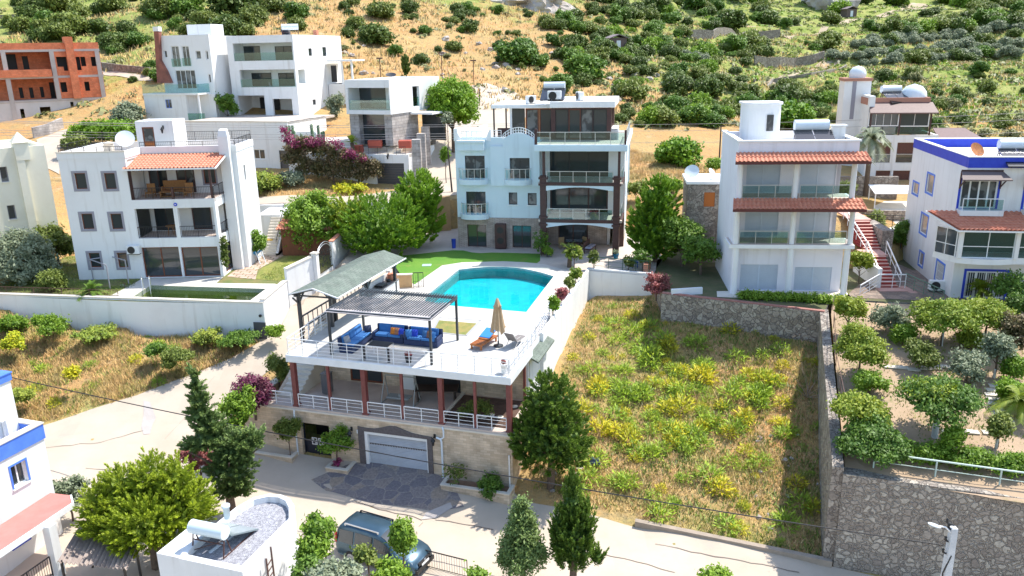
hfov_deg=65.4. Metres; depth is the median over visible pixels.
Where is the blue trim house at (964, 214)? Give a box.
[902,138,1023,298]
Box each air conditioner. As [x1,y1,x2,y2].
[126,245,140,254]
[525,95,535,103]
[547,91,560,100]
[576,92,583,100]
[927,279,944,290]
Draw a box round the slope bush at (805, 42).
[803,40,811,44]
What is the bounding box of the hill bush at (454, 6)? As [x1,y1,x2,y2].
[449,2,464,11]
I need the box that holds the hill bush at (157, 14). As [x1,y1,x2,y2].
[145,8,166,19]
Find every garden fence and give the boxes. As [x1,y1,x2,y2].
[0,286,117,295]
[333,526,467,575]
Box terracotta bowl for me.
[387,272,396,279]
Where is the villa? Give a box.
[453,96,632,256]
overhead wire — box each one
[0,117,320,122]
[0,120,525,125]
[0,122,525,127]
[0,132,436,136]
[6,135,453,139]
[14,130,462,134]
[627,113,1013,124]
[679,119,1023,130]
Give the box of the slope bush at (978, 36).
[963,31,984,41]
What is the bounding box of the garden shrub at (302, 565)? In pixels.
[289,553,322,575]
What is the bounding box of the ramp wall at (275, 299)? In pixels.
[259,280,289,337]
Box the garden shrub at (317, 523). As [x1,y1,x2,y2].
[297,509,337,541]
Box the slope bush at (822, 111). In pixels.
[813,106,830,117]
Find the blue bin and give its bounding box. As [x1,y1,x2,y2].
[451,238,455,247]
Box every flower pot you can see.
[404,351,411,362]
[500,359,507,373]
[612,249,618,257]
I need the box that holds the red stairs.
[837,212,944,299]
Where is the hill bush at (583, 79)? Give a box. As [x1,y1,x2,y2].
[573,71,593,86]
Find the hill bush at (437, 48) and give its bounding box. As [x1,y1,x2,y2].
[434,46,441,51]
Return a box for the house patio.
[717,290,847,297]
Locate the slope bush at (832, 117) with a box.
[829,113,836,121]
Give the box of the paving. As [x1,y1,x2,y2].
[845,263,1005,301]
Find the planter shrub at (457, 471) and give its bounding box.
[441,463,467,484]
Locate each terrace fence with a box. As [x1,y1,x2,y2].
[594,257,648,271]
[862,214,903,226]
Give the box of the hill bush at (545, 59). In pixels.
[527,53,549,66]
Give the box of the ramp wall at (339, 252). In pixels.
[328,232,351,268]
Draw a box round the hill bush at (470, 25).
[459,18,479,32]
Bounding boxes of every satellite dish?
[115,131,134,149]
[386,72,395,76]
[685,165,698,179]
[709,168,716,177]
[971,142,983,155]
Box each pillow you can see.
[343,335,350,343]
[364,325,371,332]
[390,327,394,333]
[398,328,403,334]
[405,329,411,336]
[412,329,417,336]
[422,330,426,337]
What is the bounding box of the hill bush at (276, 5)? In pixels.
[261,0,287,12]
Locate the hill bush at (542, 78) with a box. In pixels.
[539,75,546,80]
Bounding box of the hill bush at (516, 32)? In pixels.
[510,30,520,36]
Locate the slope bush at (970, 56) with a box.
[957,52,981,61]
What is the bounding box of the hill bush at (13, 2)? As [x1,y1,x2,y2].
[9,0,20,5]
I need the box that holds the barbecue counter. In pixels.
[360,269,399,297]
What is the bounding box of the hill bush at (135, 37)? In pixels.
[125,29,149,45]
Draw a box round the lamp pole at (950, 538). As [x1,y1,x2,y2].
[928,519,957,575]
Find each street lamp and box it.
[438,52,443,79]
[470,60,475,92]
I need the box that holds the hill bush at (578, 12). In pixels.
[569,8,585,18]
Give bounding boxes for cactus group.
[285,124,324,149]
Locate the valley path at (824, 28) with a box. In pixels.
[747,3,927,38]
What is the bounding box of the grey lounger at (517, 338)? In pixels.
[503,333,526,349]
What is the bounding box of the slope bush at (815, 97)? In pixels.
[810,92,829,102]
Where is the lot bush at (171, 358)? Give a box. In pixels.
[158,344,196,369]
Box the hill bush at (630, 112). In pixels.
[621,107,636,117]
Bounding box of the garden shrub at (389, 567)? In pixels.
[370,554,411,575]
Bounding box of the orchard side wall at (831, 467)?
[817,309,843,564]
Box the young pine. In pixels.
[493,491,551,575]
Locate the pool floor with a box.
[436,277,546,311]
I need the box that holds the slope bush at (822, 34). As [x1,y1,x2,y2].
[817,29,840,39]
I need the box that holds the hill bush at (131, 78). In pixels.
[127,76,137,81]
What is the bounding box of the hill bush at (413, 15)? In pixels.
[409,13,418,19]
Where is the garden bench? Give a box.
[583,238,595,253]
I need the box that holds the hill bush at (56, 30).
[41,20,76,41]
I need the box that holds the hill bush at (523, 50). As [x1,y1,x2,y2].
[491,35,542,65]
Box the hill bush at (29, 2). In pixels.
[21,0,46,8]
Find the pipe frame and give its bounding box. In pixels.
[89,256,128,288]
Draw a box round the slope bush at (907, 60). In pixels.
[902,56,911,64]
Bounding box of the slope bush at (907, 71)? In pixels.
[902,65,924,78]
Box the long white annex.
[185,114,334,168]
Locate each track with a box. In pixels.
[36,129,66,173]
[102,70,154,80]
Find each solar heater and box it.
[187,519,258,559]
[281,24,298,34]
[540,82,565,100]
[793,119,834,139]
[880,85,908,103]
[997,139,1023,167]
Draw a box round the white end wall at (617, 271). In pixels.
[588,267,652,292]
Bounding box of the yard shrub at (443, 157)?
[439,146,451,182]
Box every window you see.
[0,167,10,182]
[7,205,18,220]
[8,457,31,491]
[12,538,31,550]
[71,171,89,191]
[78,211,96,231]
[85,251,103,269]
[100,171,118,191]
[107,211,125,231]
[114,250,130,269]
[165,100,171,107]
[171,46,180,66]
[175,70,196,88]
[182,46,190,65]
[196,51,200,58]
[201,169,217,184]
[253,148,265,159]
[350,369,382,382]
[508,192,518,205]
[512,108,524,133]
[527,193,537,205]
[555,109,567,138]
[569,109,580,138]
[581,109,592,138]
[593,109,606,138]
[766,115,773,130]
[849,81,856,118]
[911,180,919,196]
[917,249,924,268]
[918,211,928,237]
[924,171,934,196]
[934,258,945,279]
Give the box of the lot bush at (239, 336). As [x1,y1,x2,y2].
[214,327,261,348]
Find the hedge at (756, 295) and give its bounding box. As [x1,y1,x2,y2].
[733,287,841,303]
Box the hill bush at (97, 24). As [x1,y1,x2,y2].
[82,17,114,33]
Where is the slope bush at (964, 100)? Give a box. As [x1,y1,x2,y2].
[947,93,968,104]
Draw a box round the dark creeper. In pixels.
[214,91,241,115]
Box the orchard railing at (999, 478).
[872,456,1023,484]
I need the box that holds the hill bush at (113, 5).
[95,0,129,11]
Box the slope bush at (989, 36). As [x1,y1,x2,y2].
[982,32,996,41]
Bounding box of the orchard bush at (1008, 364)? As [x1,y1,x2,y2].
[997,352,1023,379]
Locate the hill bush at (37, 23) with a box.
[30,17,55,29]
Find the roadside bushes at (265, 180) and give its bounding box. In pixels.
[256,168,285,193]
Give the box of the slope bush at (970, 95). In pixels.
[963,93,975,98]
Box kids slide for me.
[253,250,265,263]
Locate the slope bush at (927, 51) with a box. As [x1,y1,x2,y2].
[917,48,934,61]
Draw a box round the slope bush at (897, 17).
[889,14,901,22]
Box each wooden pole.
[447,148,452,191]
[719,126,721,157]
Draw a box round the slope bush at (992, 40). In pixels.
[987,38,997,43]
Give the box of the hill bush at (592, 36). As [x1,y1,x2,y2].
[589,33,600,40]
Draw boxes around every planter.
[354,145,363,152]
[368,140,382,147]
[398,140,411,147]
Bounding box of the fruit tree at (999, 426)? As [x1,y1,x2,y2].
[981,409,1016,448]
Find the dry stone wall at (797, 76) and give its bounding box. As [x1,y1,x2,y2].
[753,65,846,85]
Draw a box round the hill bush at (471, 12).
[465,9,477,16]
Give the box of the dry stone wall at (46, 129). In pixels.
[31,118,63,137]
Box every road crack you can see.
[46,430,142,447]
[356,501,420,519]
[440,520,492,529]
[608,555,671,571]
[659,544,798,572]
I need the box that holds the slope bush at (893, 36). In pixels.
[879,32,901,43]
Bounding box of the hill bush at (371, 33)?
[356,21,397,44]
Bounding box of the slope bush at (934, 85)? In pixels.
[931,82,942,88]
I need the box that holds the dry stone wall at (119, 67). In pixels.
[101,62,149,73]
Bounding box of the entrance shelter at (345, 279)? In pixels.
[288,250,405,341]
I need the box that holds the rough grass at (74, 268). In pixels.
[1,255,329,295]
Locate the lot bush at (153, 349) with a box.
[140,341,171,356]
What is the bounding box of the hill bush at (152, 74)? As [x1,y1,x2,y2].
[147,68,156,80]
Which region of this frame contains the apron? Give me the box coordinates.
[311,462,463,509]
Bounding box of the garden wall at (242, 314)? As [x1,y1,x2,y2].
[0,292,267,342]
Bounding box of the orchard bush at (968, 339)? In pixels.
[952,328,985,351]
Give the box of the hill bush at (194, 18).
[187,9,211,23]
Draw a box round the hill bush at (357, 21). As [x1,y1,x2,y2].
[343,14,366,27]
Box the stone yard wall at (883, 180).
[840,176,898,199]
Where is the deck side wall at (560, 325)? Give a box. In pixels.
[540,268,589,372]
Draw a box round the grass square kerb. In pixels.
[433,317,481,335]
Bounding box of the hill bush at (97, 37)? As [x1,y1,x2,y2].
[93,32,110,42]
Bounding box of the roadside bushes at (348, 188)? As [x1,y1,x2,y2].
[330,180,368,195]
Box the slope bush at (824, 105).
[815,102,831,112]
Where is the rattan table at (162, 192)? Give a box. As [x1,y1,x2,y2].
[160,190,174,197]
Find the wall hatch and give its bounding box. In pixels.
[253,314,266,338]
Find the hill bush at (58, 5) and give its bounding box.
[41,0,78,12]
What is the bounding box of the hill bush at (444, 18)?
[441,16,449,21]
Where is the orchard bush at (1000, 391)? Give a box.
[992,369,1023,401]
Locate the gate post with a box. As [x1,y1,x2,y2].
[310,251,319,280]
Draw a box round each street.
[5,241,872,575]
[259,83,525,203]
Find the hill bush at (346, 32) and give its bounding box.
[340,27,355,37]
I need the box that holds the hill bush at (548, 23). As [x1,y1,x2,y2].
[539,17,556,28]
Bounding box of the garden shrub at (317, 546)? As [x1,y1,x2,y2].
[292,531,336,563]
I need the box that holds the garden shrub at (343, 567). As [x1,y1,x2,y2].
[301,553,367,575]
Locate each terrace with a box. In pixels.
[289,131,433,184]
[324,228,660,387]
[654,252,1007,316]
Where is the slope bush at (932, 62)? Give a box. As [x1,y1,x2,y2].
[929,60,937,65]
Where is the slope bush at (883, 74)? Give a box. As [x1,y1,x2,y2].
[874,67,893,80]
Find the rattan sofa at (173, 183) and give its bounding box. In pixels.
[161,180,185,195]
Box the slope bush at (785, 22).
[776,17,792,28]
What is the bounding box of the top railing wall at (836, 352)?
[832,298,844,392]
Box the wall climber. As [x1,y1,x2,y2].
[219,235,229,266]
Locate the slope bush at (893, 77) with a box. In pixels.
[886,72,897,80]
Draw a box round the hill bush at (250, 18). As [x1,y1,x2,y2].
[239,11,263,25]
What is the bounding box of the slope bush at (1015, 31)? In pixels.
[1005,27,1023,36]
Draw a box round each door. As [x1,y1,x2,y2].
[142,127,155,146]
[142,247,181,276]
[148,170,167,192]
[154,208,175,229]
[176,170,196,192]
[181,247,220,275]
[191,207,212,229]
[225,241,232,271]
[243,46,260,60]
[251,73,271,85]
[253,322,266,338]
[275,46,292,59]
[278,73,294,85]
[279,150,288,167]
[369,434,427,469]
[377,163,403,184]
[465,156,484,177]
[466,192,485,212]
[467,224,486,246]
[510,158,529,177]
[513,225,530,247]
[525,108,538,136]
[539,108,550,136]
[550,151,608,176]
[550,187,607,212]
[558,225,587,243]
[956,179,999,208]
[960,269,1008,298]
[1020,189,1023,210]
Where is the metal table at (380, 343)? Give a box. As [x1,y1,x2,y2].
[366,340,393,360]
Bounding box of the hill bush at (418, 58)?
[410,53,430,64]
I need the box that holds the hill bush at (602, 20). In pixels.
[597,17,608,24]
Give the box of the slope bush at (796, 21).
[791,17,800,24]
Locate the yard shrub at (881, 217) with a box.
[866,209,886,225]
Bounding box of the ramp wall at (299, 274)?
[283,256,315,306]
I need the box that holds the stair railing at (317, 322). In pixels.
[307,312,327,336]
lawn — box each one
[256,256,330,280]
[396,250,539,283]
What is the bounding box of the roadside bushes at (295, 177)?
[276,169,307,186]
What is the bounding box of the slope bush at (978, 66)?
[967,60,991,74]
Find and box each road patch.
[141,401,155,433]
[422,503,451,518]
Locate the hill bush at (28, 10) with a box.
[11,4,38,17]
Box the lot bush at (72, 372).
[61,364,81,379]
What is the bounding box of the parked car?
[334,510,433,574]
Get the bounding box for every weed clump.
[32,362,51,373]
[46,394,64,410]
[81,360,95,368]
[127,352,142,363]
[149,377,167,388]
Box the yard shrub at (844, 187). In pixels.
[839,180,857,193]
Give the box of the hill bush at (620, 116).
[615,113,629,122]
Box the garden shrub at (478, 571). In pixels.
[463,559,491,575]
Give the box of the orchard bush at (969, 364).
[945,345,992,389]
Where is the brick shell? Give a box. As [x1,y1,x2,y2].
[0,37,105,120]
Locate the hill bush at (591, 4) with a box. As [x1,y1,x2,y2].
[584,1,601,12]
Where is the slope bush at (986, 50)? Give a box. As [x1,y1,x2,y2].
[974,44,996,56]
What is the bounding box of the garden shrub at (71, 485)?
[52,473,90,521]
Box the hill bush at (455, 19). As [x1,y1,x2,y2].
[449,16,460,23]
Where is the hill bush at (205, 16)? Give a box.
[197,10,219,23]
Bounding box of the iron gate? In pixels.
[317,241,332,273]
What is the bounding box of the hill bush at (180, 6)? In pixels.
[168,0,204,14]
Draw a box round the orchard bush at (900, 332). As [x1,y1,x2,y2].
[887,322,921,346]
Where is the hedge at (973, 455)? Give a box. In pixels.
[899,433,1023,478]
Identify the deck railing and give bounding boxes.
[286,338,508,375]
[287,324,309,349]
[509,302,551,375]
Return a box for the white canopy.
[868,184,908,208]
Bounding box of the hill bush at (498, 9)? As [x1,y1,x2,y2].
[490,4,504,13]
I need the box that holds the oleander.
[176,450,213,487]
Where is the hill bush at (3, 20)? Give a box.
[0,14,12,26]
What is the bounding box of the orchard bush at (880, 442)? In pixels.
[828,408,915,469]
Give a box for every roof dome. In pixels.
[849,66,866,77]
[902,84,926,97]
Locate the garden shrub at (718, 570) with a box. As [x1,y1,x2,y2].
[694,561,733,575]
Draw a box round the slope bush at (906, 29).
[899,24,919,34]
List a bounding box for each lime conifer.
[327,193,369,246]
[393,167,446,244]
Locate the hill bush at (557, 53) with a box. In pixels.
[550,47,565,59]
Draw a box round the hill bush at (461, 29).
[456,26,465,32]
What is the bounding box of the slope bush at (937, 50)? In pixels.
[929,48,942,53]
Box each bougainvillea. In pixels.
[229,372,275,420]
[277,125,384,183]
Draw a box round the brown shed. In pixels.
[275,215,333,255]
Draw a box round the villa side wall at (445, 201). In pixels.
[436,196,450,230]
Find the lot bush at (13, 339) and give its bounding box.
[0,329,25,350]
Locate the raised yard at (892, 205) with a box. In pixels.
[875,201,906,227]
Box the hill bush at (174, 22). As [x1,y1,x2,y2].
[165,16,182,28]
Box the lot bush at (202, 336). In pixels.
[189,326,222,346]
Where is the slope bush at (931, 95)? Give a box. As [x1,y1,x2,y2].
[927,93,935,97]
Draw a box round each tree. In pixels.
[0,226,64,286]
[32,221,73,264]
[70,446,222,570]
[176,362,265,511]
[215,382,257,428]
[251,229,267,261]
[278,188,346,251]
[315,423,356,466]
[323,91,344,117]
[335,190,429,255]
[346,134,358,149]
[384,513,417,566]
[424,73,480,152]
[439,111,453,147]
[543,71,573,88]
[544,32,559,44]
[546,466,609,575]
[553,18,567,29]
[554,8,577,26]
[559,46,578,58]
[562,49,607,80]
[563,32,585,46]
[563,38,581,47]
[570,20,585,33]
[575,16,583,21]
[581,21,599,33]
[582,35,588,46]
[583,44,597,49]
[589,45,610,59]
[590,35,607,43]
[593,15,604,22]
[593,37,617,52]
[596,25,612,37]
[598,0,614,3]
[601,5,610,12]
[606,23,623,34]
[609,14,622,25]
[609,49,623,60]
[610,5,632,16]
[611,77,626,88]
[612,0,629,7]
[612,84,622,95]
[615,76,649,102]
[617,5,637,20]
[619,47,630,53]
[619,53,632,63]
[620,36,634,46]
[622,64,639,74]
[624,45,635,52]
[624,172,684,261]
[625,18,640,27]
[627,27,636,32]
[630,1,645,9]
[630,48,647,56]
[630,55,647,65]
[630,76,643,83]
[631,6,644,19]
[631,34,643,43]
[634,63,651,74]
[635,105,666,126]
[638,42,655,56]
[640,31,658,41]
[641,35,663,49]
[641,101,655,108]
[642,7,660,20]
[642,21,663,34]
[644,0,670,9]
[644,5,657,9]
[648,63,659,72]
[648,103,681,126]
[650,19,665,27]
[653,134,704,166]
[655,94,667,101]
[657,39,675,50]
[657,212,707,266]
[658,3,674,13]
[658,42,682,56]
[658,60,671,67]
[659,10,683,23]
[659,33,671,41]
[660,71,695,92]
[661,67,691,80]
[663,93,689,111]
[665,55,676,61]
[665,60,688,73]
[672,86,687,95]
[673,0,684,4]
[673,29,685,36]
[674,37,690,47]
[676,103,707,123]
[677,24,692,37]
[677,52,692,61]
[680,17,693,24]
[680,234,722,274]
[681,95,691,102]
[681,102,711,123]
[682,0,705,9]
[686,62,696,67]
[686,66,707,78]
[688,90,713,104]
[690,52,700,61]
[691,74,724,97]
[693,41,719,55]
[695,7,706,16]
[696,0,713,9]
[696,58,718,72]
[697,110,725,128]
[698,64,710,73]
[699,52,710,59]
[701,20,709,28]
[702,6,717,15]
[704,20,721,29]
[708,16,722,25]
[708,72,720,77]
[709,54,722,64]
[710,103,724,113]
[711,0,725,11]
[712,97,740,109]
[714,6,749,29]
[715,73,733,84]
[717,33,747,50]
[717,42,731,51]
[718,104,736,118]
[720,114,727,124]
[726,50,736,56]
[726,80,745,91]
[728,66,742,74]
[730,82,761,97]
[733,107,740,115]
[735,47,755,58]
[735,75,748,81]
[736,91,763,106]
[739,28,768,44]
[739,56,753,65]
[745,33,766,45]
[747,0,767,2]
[747,44,764,53]
[748,15,758,20]
[750,0,767,9]
[753,11,762,22]
[754,2,771,9]
[754,4,769,11]
[757,45,775,56]
[758,9,780,24]
[764,89,772,100]
[766,37,771,46]
[768,81,800,102]
[770,89,793,99]
[770,95,788,102]
[776,77,803,88]
[780,98,818,127]
[797,87,815,99]
[808,43,822,50]
[814,89,838,104]
[816,83,838,92]
[817,33,843,48]
[818,9,842,24]
[825,48,842,58]
[826,389,895,429]
[827,0,851,13]
[831,293,872,322]
[832,320,892,370]
[839,51,852,58]
[849,39,860,47]
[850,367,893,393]
[851,50,865,58]
[854,127,892,196]
[858,38,869,46]
[858,59,868,65]
[860,0,875,4]
[862,18,877,30]
[863,48,878,57]
[865,32,880,37]
[865,301,913,331]
[867,36,881,46]
[869,58,879,64]
[871,23,883,31]
[872,47,888,55]
[878,18,903,32]
[879,25,894,33]
[880,57,892,63]
[882,0,909,5]
[884,38,895,45]
[886,51,903,63]
[890,369,992,438]
[895,47,904,52]
[897,336,943,370]
[899,37,908,43]
[903,20,924,32]
[905,17,919,23]
[905,296,988,345]
[906,30,917,36]
[907,33,919,43]
[913,43,928,49]
[917,7,934,16]
[919,18,939,31]
[919,32,927,38]
[923,34,934,41]
[927,52,938,61]
[929,7,940,13]
[931,15,955,28]
[932,39,954,51]
[935,0,949,4]
[935,34,941,39]
[938,52,948,59]
[939,27,951,34]
[941,31,952,39]
[945,12,961,17]
[945,52,956,58]
[948,0,974,8]
[948,14,972,29]
[950,39,963,48]
[951,28,967,38]
[951,32,959,38]
[959,11,972,18]
[959,35,976,48]
[959,292,1019,336]
[961,18,978,28]
[965,1,987,10]
[966,25,977,33]
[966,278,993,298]
[967,47,982,56]
[968,9,976,13]
[970,0,996,6]
[971,8,996,23]
[974,27,984,33]
[979,24,991,32]
[980,12,1001,25]
[983,384,1023,425]
[986,7,1007,15]
[986,15,1009,27]
[987,268,1023,298]
[988,4,1001,8]
[988,18,1008,31]
[990,50,1001,57]
[991,43,1002,48]
[993,310,1023,354]
[994,0,1006,5]
[996,35,1015,45]
[998,44,1015,55]
[1004,0,1022,7]
[1005,12,1023,23]
[1008,22,1023,29]
[1009,0,1023,10]
[1010,47,1023,56]
[1014,37,1023,47]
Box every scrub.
[341,44,349,49]
[443,53,450,57]
[768,84,777,90]
[870,89,879,95]
[907,71,924,80]
[933,96,945,100]
[941,97,962,109]
[977,78,997,93]
[977,128,992,136]
[994,109,1011,117]
[1001,100,1013,104]
[1001,128,1022,137]
[1013,115,1023,121]
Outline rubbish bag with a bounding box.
[588,457,599,466]
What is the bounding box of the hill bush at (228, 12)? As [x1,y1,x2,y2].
[222,10,233,14]
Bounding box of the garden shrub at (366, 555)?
[349,542,381,575]
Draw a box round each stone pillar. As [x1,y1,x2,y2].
[411,139,421,180]
[416,133,426,168]
[421,126,430,164]
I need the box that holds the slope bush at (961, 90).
[949,85,969,96]
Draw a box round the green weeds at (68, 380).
[0,311,259,420]
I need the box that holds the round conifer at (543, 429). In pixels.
[506,367,595,490]
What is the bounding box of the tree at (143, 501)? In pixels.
[70,446,222,570]
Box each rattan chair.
[145,183,156,197]
[183,182,193,196]
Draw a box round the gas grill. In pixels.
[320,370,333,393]
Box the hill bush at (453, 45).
[444,39,463,50]
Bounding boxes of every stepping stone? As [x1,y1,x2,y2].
[884,364,896,368]
[896,365,908,368]
[907,367,920,371]
[965,429,979,434]
[984,392,998,396]
[985,396,999,400]
[986,388,994,391]
[989,406,1004,410]
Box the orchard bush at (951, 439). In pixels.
[934,422,969,460]
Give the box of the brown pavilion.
[933,128,981,137]
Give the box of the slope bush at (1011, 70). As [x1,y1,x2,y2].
[1005,68,1017,73]
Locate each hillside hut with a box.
[606,34,628,46]
[839,6,858,16]
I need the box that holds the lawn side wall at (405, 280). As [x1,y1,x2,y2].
[397,272,423,287]
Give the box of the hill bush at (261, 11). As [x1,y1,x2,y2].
[236,2,269,20]
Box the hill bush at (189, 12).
[185,8,200,19]
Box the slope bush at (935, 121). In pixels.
[929,116,943,125]
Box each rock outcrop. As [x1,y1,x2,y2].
[490,0,575,14]
[801,0,860,9]
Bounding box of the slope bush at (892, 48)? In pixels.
[887,44,904,53]
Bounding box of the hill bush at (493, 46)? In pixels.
[491,40,504,49]
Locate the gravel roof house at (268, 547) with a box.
[157,494,298,575]
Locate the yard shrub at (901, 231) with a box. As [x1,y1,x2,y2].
[891,218,909,248]
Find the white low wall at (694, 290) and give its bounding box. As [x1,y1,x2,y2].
[671,287,702,294]
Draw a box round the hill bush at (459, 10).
[453,8,465,15]
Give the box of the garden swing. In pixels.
[381,374,420,406]
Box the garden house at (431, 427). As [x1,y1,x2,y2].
[245,313,553,504]
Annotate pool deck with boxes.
[286,314,538,375]
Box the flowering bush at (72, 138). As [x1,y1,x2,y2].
[60,130,89,149]
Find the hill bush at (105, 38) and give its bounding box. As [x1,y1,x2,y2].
[98,30,131,49]
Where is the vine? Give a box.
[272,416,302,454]
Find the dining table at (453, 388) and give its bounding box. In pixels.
[413,384,458,401]
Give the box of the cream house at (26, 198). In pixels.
[0,132,58,252]
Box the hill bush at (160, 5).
[136,0,175,17]
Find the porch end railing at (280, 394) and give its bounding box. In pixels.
[260,389,291,403]
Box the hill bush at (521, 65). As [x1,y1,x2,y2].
[516,62,526,69]
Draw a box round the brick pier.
[643,260,650,271]
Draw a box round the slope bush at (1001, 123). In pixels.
[993,116,1016,128]
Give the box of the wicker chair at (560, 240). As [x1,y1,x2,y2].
[558,237,565,248]
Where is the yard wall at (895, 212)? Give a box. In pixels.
[859,210,905,220]
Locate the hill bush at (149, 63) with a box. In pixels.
[142,59,155,67]
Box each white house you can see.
[55,118,263,279]
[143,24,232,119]
[226,30,364,114]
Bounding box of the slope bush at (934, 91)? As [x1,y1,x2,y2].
[930,88,943,94]
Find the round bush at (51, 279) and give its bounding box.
[33,268,69,292]
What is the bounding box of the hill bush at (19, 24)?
[3,14,32,31]
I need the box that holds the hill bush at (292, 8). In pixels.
[282,0,311,19]
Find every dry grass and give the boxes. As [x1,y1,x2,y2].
[0,308,258,421]
[535,295,821,555]
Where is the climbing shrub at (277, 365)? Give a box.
[262,351,289,388]
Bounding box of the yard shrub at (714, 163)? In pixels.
[702,156,720,170]
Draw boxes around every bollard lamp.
[362,346,365,359]
[387,348,389,362]
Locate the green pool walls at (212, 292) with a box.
[133,285,264,299]
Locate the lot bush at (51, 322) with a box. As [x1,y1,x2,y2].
[27,312,71,338]
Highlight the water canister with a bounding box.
[221,503,230,519]
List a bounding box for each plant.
[532,229,549,255]
[541,245,554,255]
[547,293,560,315]
[554,287,569,301]
[560,242,580,267]
[561,476,592,495]
[563,276,575,292]
[565,244,582,267]
[567,353,578,360]
[568,267,583,282]
[573,364,587,373]
[576,397,595,415]
[577,461,600,487]
[580,443,614,469]
[581,359,603,374]
[583,330,596,341]
[584,376,608,396]
[586,249,599,267]
[587,383,610,398]
[587,413,616,436]
[589,402,602,414]
[590,373,609,388]
[592,315,602,321]
[595,347,610,355]
[598,324,612,333]
[601,469,633,492]
[602,402,628,421]
[602,420,627,436]
[604,363,620,373]
[605,315,627,327]
[606,302,617,308]
[606,332,628,346]
[607,374,631,387]
[607,379,639,400]
[607,396,622,406]
[611,383,643,404]
[612,442,626,452]
[612,469,642,491]
[613,361,635,375]
[616,423,643,448]
[618,319,643,338]
[619,363,632,373]
[619,406,632,415]
[621,309,639,321]
[622,415,635,424]
[622,439,648,458]
[623,254,636,270]
[624,340,636,348]
[626,422,644,435]
[626,452,643,463]
[628,344,646,356]
[628,380,652,399]
[628,381,657,402]
[630,248,651,270]
[633,333,650,344]
[633,355,658,370]
[634,344,666,368]
[636,319,652,330]
[636,342,665,359]
[637,441,664,461]
[638,442,657,457]
[639,407,657,421]
[641,317,660,332]
[642,404,653,411]
[642,422,661,436]
[643,375,658,387]
[643,497,676,523]
[644,407,663,422]
[644,488,662,499]
[647,376,665,389]
[648,327,679,345]
[650,415,665,426]
[651,439,673,456]
[652,421,664,431]
[653,481,668,493]
[655,394,671,407]
[655,397,678,416]
[656,332,680,349]
[656,340,679,354]
[660,357,672,365]
[660,376,683,390]
[660,417,683,430]
[662,382,686,396]
[662,419,691,437]
[663,361,680,372]
[663,419,678,433]
[663,426,685,444]
[663,432,672,443]
[664,496,682,511]
[665,434,680,447]
[666,378,694,397]
[666,392,695,414]
[667,367,684,378]
[669,362,689,375]
[673,435,696,454]
[673,471,684,482]
[674,441,696,458]
[675,421,698,436]
[675,471,692,483]
[679,336,696,346]
[683,419,708,442]
[684,366,715,385]
[685,331,710,351]
[686,435,697,444]
[687,379,705,394]
[688,357,706,366]
[688,363,719,384]
[690,459,727,487]
[691,432,715,450]
[692,354,716,370]
[692,404,711,417]
[694,418,710,432]
[695,401,709,410]
[696,412,713,428]
[698,392,713,402]
[701,385,714,393]
[703,410,725,426]
[703,474,734,496]
[704,418,723,434]
[711,398,727,410]
[711,513,743,536]
[715,379,747,402]
[718,321,743,334]
[718,424,739,438]
[720,413,749,438]
[720,452,742,469]
[722,346,750,364]
[722,400,735,411]
[726,487,742,497]
[727,372,751,391]
[729,518,750,536]
[731,406,757,425]
[735,499,749,511]
[736,442,756,457]
[736,497,751,511]
[737,366,757,382]
[738,410,755,424]
[741,384,767,403]
[742,391,761,402]
[743,458,758,469]
[745,379,774,398]
[745,383,772,396]
[747,393,772,410]
[747,450,774,471]
[750,366,778,385]
[750,367,776,382]
[754,345,772,359]
[758,384,773,394]
[761,523,771,531]
[766,505,801,533]
[767,373,784,386]
[767,414,784,424]
[769,335,780,342]
[769,341,791,355]
[771,394,796,409]
[771,421,798,438]
[773,426,795,441]
[774,358,789,368]
[774,536,785,545]
[777,374,787,381]
[777,416,790,426]
[781,486,818,513]
[785,362,818,399]
[785,473,809,491]
[803,497,820,515]
[805,470,815,478]
[808,355,817,368]
[809,420,818,429]
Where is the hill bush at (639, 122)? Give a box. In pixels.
[634,120,646,126]
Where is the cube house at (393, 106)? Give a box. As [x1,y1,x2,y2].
[344,76,446,145]
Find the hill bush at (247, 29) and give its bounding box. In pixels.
[235,20,257,35]
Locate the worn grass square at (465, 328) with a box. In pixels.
[435,320,475,334]
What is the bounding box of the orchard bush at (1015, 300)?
[1003,288,1023,314]
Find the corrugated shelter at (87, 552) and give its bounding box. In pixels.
[58,519,141,575]
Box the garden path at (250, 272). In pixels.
[228,252,283,278]
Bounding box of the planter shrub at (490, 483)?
[476,470,503,500]
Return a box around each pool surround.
[112,277,276,300]
[390,261,576,327]
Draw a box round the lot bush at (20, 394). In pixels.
[12,384,37,403]
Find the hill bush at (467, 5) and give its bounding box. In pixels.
[460,0,474,11]
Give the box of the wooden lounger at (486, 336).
[470,327,497,350]
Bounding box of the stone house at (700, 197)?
[682,174,719,261]
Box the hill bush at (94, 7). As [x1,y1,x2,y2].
[89,2,109,13]
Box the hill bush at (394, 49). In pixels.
[387,44,403,55]
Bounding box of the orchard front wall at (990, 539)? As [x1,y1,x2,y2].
[833,467,1023,575]
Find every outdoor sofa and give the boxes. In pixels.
[337,323,371,353]
[372,323,408,343]
[403,326,442,347]
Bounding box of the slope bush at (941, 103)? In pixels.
[933,98,950,109]
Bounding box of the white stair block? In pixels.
[260,203,287,255]
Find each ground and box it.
[0,0,1023,575]
[831,302,1023,502]
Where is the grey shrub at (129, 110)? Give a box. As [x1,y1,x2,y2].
[107,99,150,122]
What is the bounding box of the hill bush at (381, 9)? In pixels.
[364,0,395,19]
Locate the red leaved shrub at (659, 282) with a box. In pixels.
[642,271,671,300]
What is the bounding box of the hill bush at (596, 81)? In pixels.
[593,79,601,84]

